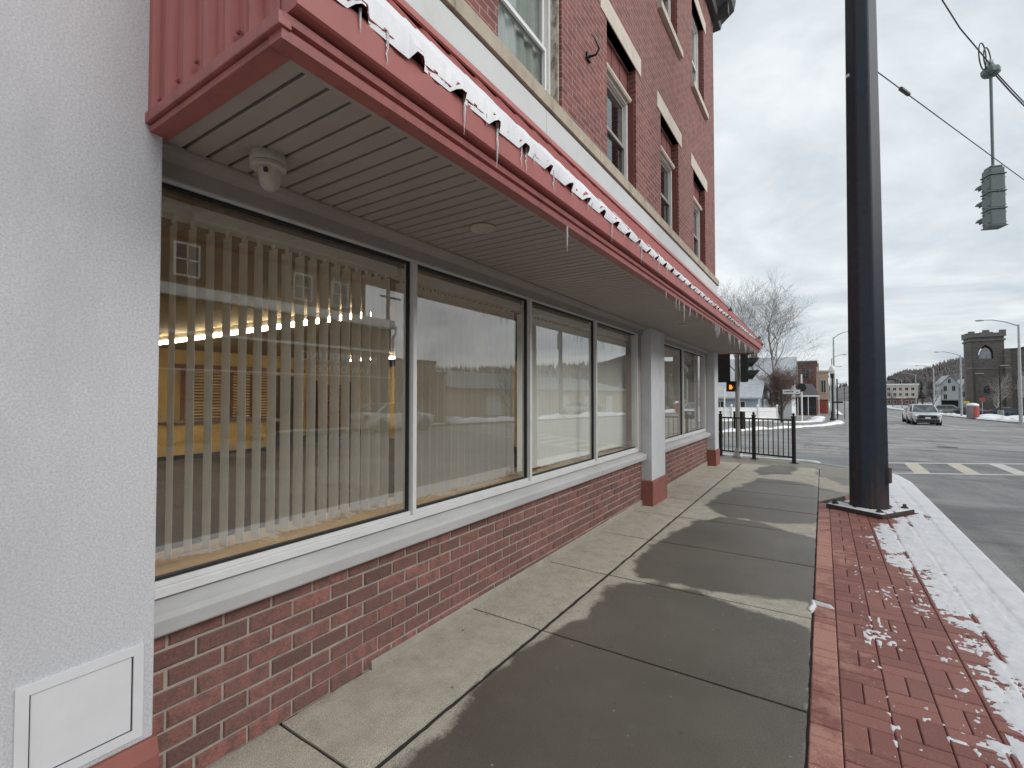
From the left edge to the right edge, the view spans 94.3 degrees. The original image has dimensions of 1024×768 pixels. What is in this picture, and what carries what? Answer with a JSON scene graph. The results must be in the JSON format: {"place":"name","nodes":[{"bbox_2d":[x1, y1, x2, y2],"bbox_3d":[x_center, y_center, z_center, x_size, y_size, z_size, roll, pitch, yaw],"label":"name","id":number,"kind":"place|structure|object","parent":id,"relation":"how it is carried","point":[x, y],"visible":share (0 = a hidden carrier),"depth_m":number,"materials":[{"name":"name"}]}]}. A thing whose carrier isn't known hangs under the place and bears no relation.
{"place":"outdoors","nodes":[
{"label":"outdoors","id":0,"kind":"place"},
{"bbox_2d":[315,381,350,441],"bbox_3d":[-6.007,0.893,15.805,0.380,1.940,1.380,-1,-2,33],"label":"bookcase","id":1,"kind":"object","parent":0,"point":[316,411],"visible":0.21,"depth_m":15.55,"materials":[{"name":"brown wood"}]},
{"bbox_2d":[207,462,848,767],"bbox_3d":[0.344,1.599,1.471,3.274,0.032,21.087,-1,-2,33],"label":"sidewalk","id":2,"kind":"structure","parent":0,"point":[682,640],"depth_m":2.75,"materials":[{"name":"concrete"}]},
{"bbox_2d":[0,0,162,767],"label":"stucco building","id":3,"kind":"structure","parent":2,"relation":"on","point":[81,145],"depth_m":1.52,"materials":[{"name":"paint"}]},
{"bbox_2d":[145,0,763,767],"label":"brick building","id":4,"kind":"structure","parent":2,"relation":"on","point":[609,104],"depth_m":3.00,"materials":[{"name":"brick"}]},
{"bbox_2d":[157,417,276,461],"bbox_3d":[-8.045,1.301,10.854,0.620,0.890,5.200,-1,-2,33],"label":"reception counter","id":5,"kind":"object","parent":4,"relation":"on","point":[179,441],"visible":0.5,"depth_m":11.35,"materials":[{"name":"laminate"}]},
{"bbox_2d":[180,368,266,419],"bbox_3d":[-7.917,0.708,13.264,0.111,2.190,2.350,-1,-2,33],"label":"louver door","id":6,"kind":"structure","parent":4,"relation":"in","point":[198,373],"depth_m":13.02,"materials":[{"name":"brown wood"}]},
{"bbox_2d":[159,306,361,344],"bbox_3d":[-4.953,-0.924,8.344,7.400,0.137,0.180,-1,-2,33],"label":"ceiling light","id":7,"kind":"object","parent":4,"relation":"attached to","point":[199,335],"visible":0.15,"depth_m":8.14,"materials":[{"name":"glowing light"},{"name":"glass"}]},
{"bbox_2d":[249,147,286,191],"bbox_3d":[-0.967,-0.837,1.884,0.136,0.137,0.136,-1,-2,33],"label":"security camera","id":8,"kind":"object","parent":4,"relation":"attached to","point":[268,166],"visible":1,"depth_m":1.85,"materials":[{"name":"white plastic"}]},
{"bbox_2d":[161,196,397,561],"bbox_3d":[-1.195,-0.004,2.522,0.101,1.564,1.470,-1,-2,33],"label":"vertical blind","id":9,"kind":"object","parent":4,"relation":"attached to","point":[371,473],"visible":0.81,"depth_m":2.53,"materials":[{"name":"fabric"}]},
{"bbox_2d":[275,376,293,443],"bbox_3d":[-7.028,0.792,14.713,0.030,2.090,0.950,-1,-2,33],"label":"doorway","id":10,"kind":"structure","parent":4,"relation":"in","point":[277,436],"depth_m":14.55,"materials":[{"name":"brown wood"}]},
{"bbox_2d":[359,7,361,32],"bbox_3d":[-0.447,-1.070,1.398,0.010,0.070,0.009,-1,-2,33],"label":"icicle","id":11,"kind":"object","parent":4,"relation":"hanging from","point":[360,13],"visible":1,"depth_m":1.40,"materials":[{"name":"white"}]},
{"bbox_2d":[350,354,394,360],"bbox_3d":[-3.697,-0.793,13.914,3.400,0.137,0.180,-1,-2,33],"label":"ceiling light","id":12,"kind":"object","parent":4,"relation":"attached to","point":[391,356],"visible":0.06,"depth_m":13.70,"materials":[{"name":"white paint"}]},
{"bbox_2d":[385,30,389,63],"bbox_3d":[-0.389,-1.048,1.486,0.012,0.110,0.010,-1,-2,33],"label":"icicle","id":13,"kind":"object","parent":4,"relation":"hanging from","point":[387,39],"visible":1,"depth_m":1.48,"materials":[{"name":"white"}]},
{"bbox_2d":[155,177,638,599],"bbox_3d":[0.130,0.044,4.229,0.097,1.688,5.820,-1,-2,33],"label":"window frame","id":14,"kind":"structure","parent":4,"relation":"in","point":[174,582],"depth_m":3.01,"materials":[{"name":"metal"}]},
{"bbox_2d":[391,268,519,502],"bbox_3d":[-0.371,0.026,3.781,0.101,1.564,1.480,-1,-2,33],"label":"vertical blind","id":15,"kind":"object","parent":4,"relation":"attached to","point":[465,390],"visible":0.92,"depth_m":3.67,"materials":[{"name":"fabric"}]},
{"bbox_2d":[463,95,465,133],"bbox_3d":[-0.180,-1.021,1.804,0.013,0.150,0.012,-1,-2,33],"label":"icicle","id":16,"kind":"object","parent":4,"relation":"hanging from","point":[464,103],"visible":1,"depth_m":1.80,"materials":[{"name":"white"}]},
{"bbox_2d":[469,223,495,233],"bbox_3d":[-0.167,-0.880,2.688,0.156,0.014,0.156,-1,-2,33],"label":"soffit light","id":17,"kind":"object","parent":4,"relation":"attached to","point":[483,228],"visible":1,"depth_m":2.68,"materials":[{"name":"white plastic"}]},
{"bbox_2d":[496,122,498,167],"bbox_3d":[-0.061,-0.997,1.986,0.015,0.190,0.013,-1,-2,33],"label":"icicle","id":18,"kind":"object","parent":4,"relation":"hanging from","point":[497,129],"visible":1,"depth_m":1.98,"materials":[{"name":"white"}]},
{"bbox_2d":[525,147,526,169],"bbox_3d":[0.065,-1.032,2.180,0.012,0.110,0.010,-1,-2,33],"label":"icicle","id":19,"kind":"object","parent":4,"relation":"hanging from","point":[526,156],"visible":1,"depth_m":2.18,"materials":[{"name":"white"}]},
{"bbox_2d":[498,0,558,103],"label":"window","id":20,"kind":"structure","parent":4,"relation":"in","point":[529,29],"depth_m":4.56,"materials":[{"name":"white paint"}]},
{"bbox_2d":[337,0,754,339],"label":"snow","id":21,"kind":"structure","parent":4,"relation":"on","point":[409,40],"depth_m":1.91,"materials":[{"name":"snow"}]},
{"bbox_2d":[514,305,581,471],"bbox_3d":[0.418,0.054,4.985,0.100,1.564,1.320,-1,-2,33],"label":"vertical blind","id":22,"kind":"object","parent":4,"relation":"attached to","point":[555,392],"visible":0.82,"depth_m":4.99,"materials":[{"name":"fabric"}]},
{"bbox_2d":[566,226,567,246],"bbox_3d":[0.306,-0.802,2.639,0.013,0.150,0.012,-1,-2,33],"label":"icicle","id":23,"kind":"object","parent":4,"relation":"hanging from","point":[567,234],"visible":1,"depth_m":2.64,"materials":[{"name":"white"}]},
{"bbox_2d":[577,323,627,455],"bbox_3d":[1.217,0.083,6.206,0.100,1.563,1.539,-1,-2,33],"label":"vertical blind","id":24,"kind":"object","parent":4,"relation":"attached to","point":[611,378],"visible":0.84,"depth_m":6.21,"materials":[{"name":"fabric"}]},
{"bbox_2d":[600,0,640,186],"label":"window","id":25,"kind":"structure","parent":4,"relation":"in","point":[616,73],"depth_m":6.25,"materials":[{"name":"white paint"}]},
{"bbox_2d":[664,347,672,434],"bbox_3d":[2.542,0.131,8.231,0.100,1.564,1.560,-1,-2,33],"label":"vertical blind","id":26,"kind":"object","parent":4,"relation":"attached to","point":[668,391],"visible":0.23,"depth_m":8.65,"materials":[{"name":"fabric"}]},
{"bbox_2d":[657,90,681,233],"bbox_3d":[2.534,-3.484,7.885,0.207,1.963,1.490,-1,-2,33],"label":"window","id":27,"kind":"structure","parent":4,"relation":"in","point":[670,201],"depth_m":8.22,"materials":[{"name":"white paint"}]},
{"bbox_2d":[657,0,682,59],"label":"window","id":28,"kind":"structure","parent":4,"relation":"in","point":[667,12],"depth_m":8.06,"materials":[{"name":"white paint"}]},
{"bbox_2d":[670,350,695,432],"bbox_3d":[3.533,0.166,9.745,0.100,1.562,1.820,-1,-2,33],"label":"vertical blind","id":29,"kind":"object","parent":4,"relation":"attached to","point":[689,392],"visible":0.75,"depth_m":9.75,"materials":[{"name":"fabric"}]},
{"bbox_2d":[661,153,706,263],"bbox_3d":[3.580,-3.381,9.870,0.632,2.075,1.500,-1,-2,33],"label":"window","id":30,"kind":"structure","parent":4,"relation":"in","point":[698,211],"depth_m":10.16,"materials":[{"name":"white paint"}]},
{"bbox_2d":[664,343,705,442],"bbox_3d":[3.219,0.155,8.947,0.097,1.688,3.660,-1,-2,33],"label":"window frame","id":31,"kind":"structure","parent":4,"relation":"in","point":[681,434],"depth_m":8.84,"materials":[{"name":"metal"}]},
{"bbox_2d":[691,0,708,120],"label":"window","id":32,"kind":"structure","parent":4,"relation":"in","point":[696,84],"depth_m":10.24,"materials":[{"name":"white paint"}]},
{"bbox_2d":[699,408,845,436],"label":"sidewalk","id":33,"kind":"structure","parent":0,"point":[826,419],"depth_m":34.68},
{"bbox_2d":[720,385,725,416],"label":"white post","id":34,"kind":"object","parent":33,"relation":"on","point":[724,398],"visible":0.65,"depth_m":40.24,"materials":[{"name":"metal"}]},
{"bbox_2d":[699,419,771,420],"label":"snow","id":35,"kind":"structure","parent":33,"relation":"on","point":[745,420],"depth_m":40.79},
{"bbox_2d":[698,404,777,419],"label":"picket fence","id":36,"kind":"object","parent":33,"relation":"on","point":[767,412],"visible":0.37,"depth_m":42.32,"materials":[{"name":"white paint"}]},
{"bbox_2d":[718,278,789,379],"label":"bare tree","id":37,"kind":"object","parent":33,"relation":"on","point":[739,315],"visible":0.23,"depth_m":53.21,"materials":[{"name":"grey plant"}]},
{"bbox_2d":[729,270,826,407],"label":"bare tree","id":38,"kind":"object","parent":33,"relation":"on","point":[772,313],"visible":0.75,"depth_m":53.02,"materials":[{"name":"grey plant"}]},
{"bbox_2d":[757,363,807,415],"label":"bare tree","id":39,"kind":"object","parent":33,"relation":"on","point":[779,378],"visible":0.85,"depth_m":49.07,"materials":[{"name":"brown plant"}]},
{"bbox_2d":[723,420,843,431],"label":"snow","id":40,"kind":"structure","parent":33,"relation":"on","point":[824,424],"depth_m":30.15,"materials":[{"name":"snow"}]},
{"bbox_2d":[780,383,799,422],"bbox_3d":[22.254,1.521,37.996,1.395,3.150,0.150,-1,-2,33],"label":"sign post","id":41,"kind":"object","parent":33,"relation":"on","point":[790,392],"visible":1,"depth_m":38.25,"materials":[{"name":"black metal"}]},
{"bbox_2d":[774,416,824,422],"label":"snow","id":42,"kind":"structure","parent":33,"relation":"on","point":[816,419],"depth_m":44.00,"materials":[{"name":"snow"}]},
{"bbox_2d":[797,375,806,420],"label":"sign post","id":43,"kind":"object","parent":33,"relation":"on","point":[801,387],"visible":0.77,"depth_m":40.08,"materials":[{"name":"metal"}]},
{"bbox_2d":[796,360,819,415],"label":"brick shop","id":44,"kind":"structure","parent":33,"relation":"on","point":[810,395],"depth_m":66.01,"materials":[{"name":"brick"}]},
{"bbox_2d":[801,367,809,378],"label":"window","id":45,"kind":"structure","parent":44,"relation":"in","point":[805,376],"depth_m":66.34,"materials":[{"name":"glass"}]},
{"bbox_2d":[817,363,829,413],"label":"tan building","id":46,"kind":"structure","parent":33,"relation":"on","point":[822,386],"depth_m":77.79,"materials":[{"name":"stone"}]},
{"bbox_2d":[819,402,825,413],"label":"door","id":47,"kind":"structure","parent":46,"relation":"in","point":[822,405],"depth_m":77.77,"materials":[{"name":"red paint"}]},
{"bbox_2d":[821,380,825,392],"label":"window","id":48,"kind":"structure","parent":46,"relation":"in","point":[823,382],"depth_m":77.71,"materials":[{"name":"glass"}]},
{"bbox_2d":[830,366,841,411],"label":"street light","id":49,"kind":"object","parent":33,"relation":"on","point":[830,390],"visible":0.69,"depth_m":96.24,"materials":[{"name":"metal"}]},
{"bbox_2d":[829,364,842,420],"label":"globe lamp","id":50,"kind":"object","parent":33,"relation":"on","point":[832,372],"visible":1,"depth_m":44.34,"materials":[{"name":"black metal"}]},
{"bbox_2d":[836,379,844,418],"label":"sign post","id":51,"kind":"object","parent":33,"relation":"on","point":[837,397],"visible":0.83,"depth_m":49.42,"materials":[{"name":"black metal"}]},
{"bbox_2d":[833,331,847,417],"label":"street light","id":52,"kind":"object","parent":33,"relation":"on","point":[834,393],"visible":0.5,"depth_m":54.57,"materials":[{"name":"metal"}]},
{"bbox_2d":[720,456,848,501],"bbox_3d":[-1.093,1.931,15.455,21.198,0.028,4.588,-1,-2,44],"label":"sidewalk corner","id":53,"kind":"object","parent":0,"point":[827,471],"visible":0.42,"depth_m":10.34,"materials":[{"name":"concrete"}]},
{"bbox_2d":[733,354,744,457],"bbox_3d":[5.682,0.182,11.984,0.287,3.300,0.293,1,-2,-27],"label":"signal post","id":54,"kind":"object","parent":53,"relation":"on","point":[737,412],"visible":0.85,"depth_m":11.91,"materials":[{"name":"metal"}]},
{"bbox_2d":[718,354,729,382],"bbox_3d":[5.489,-0.504,12.354,0.330,0.932,0.445,-1,-1,23],"label":"traffic signal","id":55,"kind":"object","parent":54,"relation":"attached to","point":[723,368],"visible":0.56,"depth_m":12.15,"materials":[{"name":"metal"}]},
{"bbox_2d":[724,381,735,391],"bbox_3d":[5.500,0.061,11.951,0.215,0.261,0.282,-1,-2,41],"label":"pedestrian signal","id":56,"kind":"object","parent":54,"relation":"attached to","point":[730,386],"visible":1,"depth_m":11.92,"materials":[{"name":"orange"}]},
{"bbox_2d":[740,353,759,381],"bbox_3d":[5.923,-0.517,11.823,0.445,0.932,0.330,-1,-1,23],"label":"traffic signal","id":57,"kind":"object","parent":54,"relation":"attached to","point":[746,374],"visible":0.75,"depth_m":11.71,"materials":[{"name":"metal"}]},
{"bbox_2d":[719,411,797,463],"bbox_3d":[5.904,1.251,11.546,0.160,1.145,1.907,1,-2,-37],"label":"iron fence","id":58,"kind":"object","parent":53,"relation":"on","point":[793,429],"visible":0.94,"depth_m":11.52,"materials":[{"name":"metal"}]},
{"bbox_2d":[698,0,1023,386],"label":"sky","id":59,"kind":"structure","parent":0,"point":[779,72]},
{"bbox_2d":[723,402,1023,592],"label":"road","id":60,"kind":"structure","parent":0,"point":[984,514],"depth_m":13.44,"materials":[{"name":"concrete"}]},
{"bbox_2d":[902,407,928,422],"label":"car","id":61,"kind":"object","parent":60,"relation":"on","point":[904,415],"visible":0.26,"depth_m":47.12,"materials":[{"name":"white metal"}]},
{"bbox_2d":[904,463,929,472],"bbox_3d":[10.079,2.090,11.841,0.305,0.043,2.397,-1,-2,35],"label":"road marking","id":62,"kind":"object","parent":60,"relation":"on","point":[916,468],"visible":1,"depth_m":11.72,"materials":[{"name":"beige paint"}]},
{"bbox_2d":[906,404,941,424],"bbox_3d":[35.224,2.629,40.720,2.250,1.784,4.675,-1,-2,33],"label":"car","id":63,"kind":"object","parent":60,"relation":"on","point":[916,413],"visible":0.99,"depth_m":39.64,"materials":[{"name":"silver metal"}]},
{"bbox_2d":[888,462,1017,463],"bbox_3d":[13.592,2.165,12.870,9.050,0.094,0.199,0,-1,-1],"label":"road marking","id":64,"kind":"object","parent":60,"relation":"on","point":[958,463],"visible":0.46,"depth_m":12.87,"materials":[{"name":"paint"}]},
{"bbox_2d":[893,473,1023,475],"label":"road marking","id":65,"kind":"object","parent":60,"relation":"on","point":[959,474],"depth_m":10.83,"materials":[{"name":"paint"}]},
{"bbox_2d":[948,464,979,473],"bbox_3d":[11.211,2.101,11.826,0.305,0.044,2.465,-1,-2,35],"label":"road marking","id":66,"kind":"object","parent":60,"relation":"on","point":[963,469],"visible":1,"depth_m":11.63,"materials":[{"name":"beige paint"}]},
{"bbox_2d":[990,464,1023,474],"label":"road marking","id":67,"kind":"object","parent":60,"relation":"on","point":[1008,469],"visible":1,"depth_m":11.71,"materials":[{"name":"paint"}]},
{"bbox_2d":[829,401,932,408],"bbox_3d":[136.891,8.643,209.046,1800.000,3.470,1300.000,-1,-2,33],"label":"ground","id":68,"kind":"structure","parent":0,"point":[900,406],"depth_m":223.07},
{"bbox_2d":[698,380,767,416],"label":"house","id":69,"kind":"structure","parent":68,"relation":"on","point":[752,393],"depth_m":48.83,"materials":[{"name":"white"}]},
{"bbox_2d":[718,401,723,407],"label":"window","id":70,"kind":"structure","parent":69,"relation":"in","point":[721,403],"depth_m":49.09,"materials":[{"name":"glass"}]},
{"bbox_2d":[740,401,745,406],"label":"window","id":71,"kind":"structure","parent":69,"relation":"in","point":[742,403],"depth_m":47.98,"materials":[{"name":"glass"}]},
{"bbox_2d":[730,353,797,416],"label":"house","id":72,"kind":"structure","parent":68,"relation":"on","point":[790,409],"depth_m":59.91,"materials":[{"name":"white"}]},
{"bbox_2d":[725,455,929,517],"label":"kerb","id":73,"kind":"structure","parent":68,"relation":"on","point":[807,462],"depth_m":10.75,"materials":[{"name":"concrete"}]},
{"bbox_2d":[723,453,820,462],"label":"snow","id":74,"kind":"structure","parent":73,"relation":"on","point":[799,460],"depth_m":11.35,"materials":[{"name":"snow"}]},
{"bbox_2d":[828,375,828,411],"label":"grey building","id":75,"kind":"structure","parent":68,"relation":"on","point":[828,394],"depth_m":94.85,"materials":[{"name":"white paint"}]},
{"bbox_2d":[887,387,898,405],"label":"bare tree","id":76,"kind":"object","parent":68,"relation":"on","point":[891,396],"visible":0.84,"depth_m":195.74,"materials":[{"name":"grey plant"}]},
{"bbox_2d":[886,384,918,404],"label":"apartment building","id":77,"kind":"structure","parent":68,"relation":"on","point":[908,395],"depth_m":232.90,"materials":[{"name":"beige"}]},
{"bbox_2d":[908,373,916,403],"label":"street light","id":78,"kind":"object","parent":68,"relation":"on","point":[915,388],"visible":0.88,"depth_m":115.20,"materials":[{"name":"metal"}]},
{"bbox_2d":[918,383,924,398],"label":"conifer","id":79,"kind":"object","parent":68,"relation":"on","point":[921,389],"visible":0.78,"depth_m":328.39,"materials":[{"name":"green plant"}]},
{"bbox_2d":[917,389,930,403],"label":"bare tree","id":80,"kind":"object","parent":68,"relation":"on","point":[922,401],"visible":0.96,"depth_m":121.59,"materials":[{"name":"grey plant"}]},
{"bbox_2d":[920,379,945,404],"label":"bare tree","id":81,"kind":"object","parent":68,"relation":"on","point":[928,387],"visible":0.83,"depth_m":140.95,"materials":[{"name":"grey plant"}]},
{"bbox_2d":[957,379,964,407],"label":"house","id":82,"kind":"structure","parent":68,"relation":"on","point":[963,394],"depth_m":141.60,"materials":[{"name":"grey"}]},
{"bbox_2d":[961,329,1023,410],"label":"church","id":83,"kind":"structure","parent":68,"relation":"on","point":[991,357],"depth_m":108.19,"materials":[{"name":"stone"}]},
{"bbox_2d":[1017,376,1023,397],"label":"nave window","id":84,"kind":"structure","parent":83,"relation":"in","point":[1022,376],"depth_m":106.61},
{"bbox_2d":[829,363,963,401],"bbox_3d":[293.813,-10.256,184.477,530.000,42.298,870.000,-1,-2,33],"label":"hill","id":85,"kind":"structure","parent":0,"point":[841,394],"depth_m":407.21,"materials":[{"name":"snow"}]},
{"bbox_2d":[829,357,963,389],"bbox_3d":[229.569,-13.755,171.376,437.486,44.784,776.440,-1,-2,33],"label":"hillside wood","id":86,"kind":"object","parent":85,"relation":"on","point":[924,374],"visible":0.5,"depth_m":412.02,"materials":[{"name":"plant"}]},
{"bbox_2d":[807,495,1023,767],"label":"paver strip","id":87,"kind":"object","parent":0,"point":[871,715],"visible":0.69,"depth_m":2.67,"materials":[{"name":"brick"}]},
{"bbox_2d":[808,600,834,612],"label":"snow","id":88,"kind":"structure","parent":87,"relation":"on","point":[812,606],"depth_m":3.46,"materials":[{"name":"snow"}]},
{"bbox_2d":[826,0,914,518],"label":"signal pole","id":89,"kind":"object","parent":87,"relation":"on","point":[870,475],"visible":0.99,"depth_m":6.32,"materials":[{"name":"metal"}]},
{"bbox_2d":[828,500,912,514],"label":"snow","id":90,"kind":"structure","parent":89,"relation":"on","point":[888,511],"depth_m":6.20,"materials":[{"name":"snow"}]},
{"bbox_2d":[878,72,1023,179],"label":"tether wire","id":91,"kind":"object","parent":89,"relation":"attached to","point":[904,91],"visible":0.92,"depth_m":7.65,"materials":[{"name":"metal"}]},
{"bbox_2d":[941,0,1023,105],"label":"span wire","id":92,"kind":"object","parent":89,"relation":"attached to","point":[1002,80],"visible":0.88,"depth_m":9.51,"materials":[{"name":"metal"}]},
{"bbox_2d":[974,60,1007,230],"bbox_3d":[9.698,-4.837,9.661,0.306,3.414,0.497,0,-1,15],"label":"traffic signal","id":93,"kind":"object","parent":92,"relation":"hanging from","point":[992,203],"visible":1,"depth_m":9.48,"materials":[{"name":"metal"}]},
{"bbox_2d":[854,473,1023,767],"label":"snow","id":94,"kind":"structure","parent":87,"relation":"on","point":[981,583],"depth_m":3.72,"materials":[{"name":"snow"}]},
{"bbox_2d":[934,375,959,407],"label":"house","id":95,"kind":"structure","parent":0,"point":[950,384],"depth_m":141.82,"materials":[{"name":"white"}]},
{"bbox_2d":[887,408,1023,423],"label":"opposite sidewalk","id":96,"kind":"structure","parent":0,"point":[968,418],"depth_m":58.07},
{"bbox_2d":[935,351,962,416],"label":"street light","id":97,"kind":"object","parent":96,"relation":"on","point":[961,407],"visible":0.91,"depth_m":65.24,"materials":[{"name":"metal"}]},
{"bbox_2d":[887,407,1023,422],"bbox_3d":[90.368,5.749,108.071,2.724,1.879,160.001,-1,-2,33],"label":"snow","id":98,"kind":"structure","parent":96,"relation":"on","point":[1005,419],"depth_m":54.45,"materials":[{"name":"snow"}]},
{"bbox_2d":[975,320,1023,424],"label":"street light","id":99,"kind":"object","parent":98,"relation":"on","point":[1020,403],"visible":1,"depth_m":39.27,"materials":[{"name":"metal"}]},
{"bbox_2d":[966,403,979,417],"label":"drop box","id":100,"kind":"object","parent":96,"relation":"on","point":[972,410],"visible":0.91,"depth_m":58.05,"materials":[{"name":"grey metal"}]},
{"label":"parking lot","id":101,"kind":"structure","parent":0,"visible":0},
{"bbox_2d":[915,365,934,404],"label":"street light","id":102,"kind":"object","parent":101,"relation":"on","point":[933,385],"visible":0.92,"depth_m":89.92,"materials":[{"name":"metal"}]},
{"bbox_2d":[936,405,958,412],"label":"parked car","id":103,"kind":"object","parent":101,"relation":"on","point":[946,408],"visible":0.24,"depth_m":80.18,"materials":[{"name":"black metal"}]},
{"bbox_2d":[952,407,986,414],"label":"parked car","id":104,"kind":"object","parent":101,"relation":"on","point":[956,411],"visible":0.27,"depth_m":74.11,"materials":[{"name":"black metal"}]},
{"bbox_2d":[974,373,983,402],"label":"lot lamp","id":105,"kind":"object","parent":101,"relation":"on","point":[975,383],"visible":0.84,"depth_m":69.25,"materials":[{"name":"metal"}]},
{"bbox_2d":[984,373,1015,407],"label":"bare tree","id":106,"kind":"object","parent":101,"relation":"on","point":[997,399],"visible":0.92,"depth_m":84.70,"materials":[{"name":"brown plant"}]},
{"bbox_2d":[980,414,1023,418],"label":"snow","id":107,"kind":"structure","parent":101,"relation":"on","point":[1000,416],"depth_m":62.83,"materials":[{"name":"snow"}]},
{"bbox_2d":[997,365,1008,415],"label":"lot lamp","id":108,"kind":"object","parent":101,"relation":"on","point":[1000,412],"visible":0.94,"depth_m":67.79,"materials":[{"name":"metal"}]},
{"bbox_2d":[987,407,1023,415],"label":"parked car","id":109,"kind":"object","parent":101,"relation":"on","point":[1009,411],"visible":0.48,"depth_m":69.40,"materials":[{"name":"black metal"}]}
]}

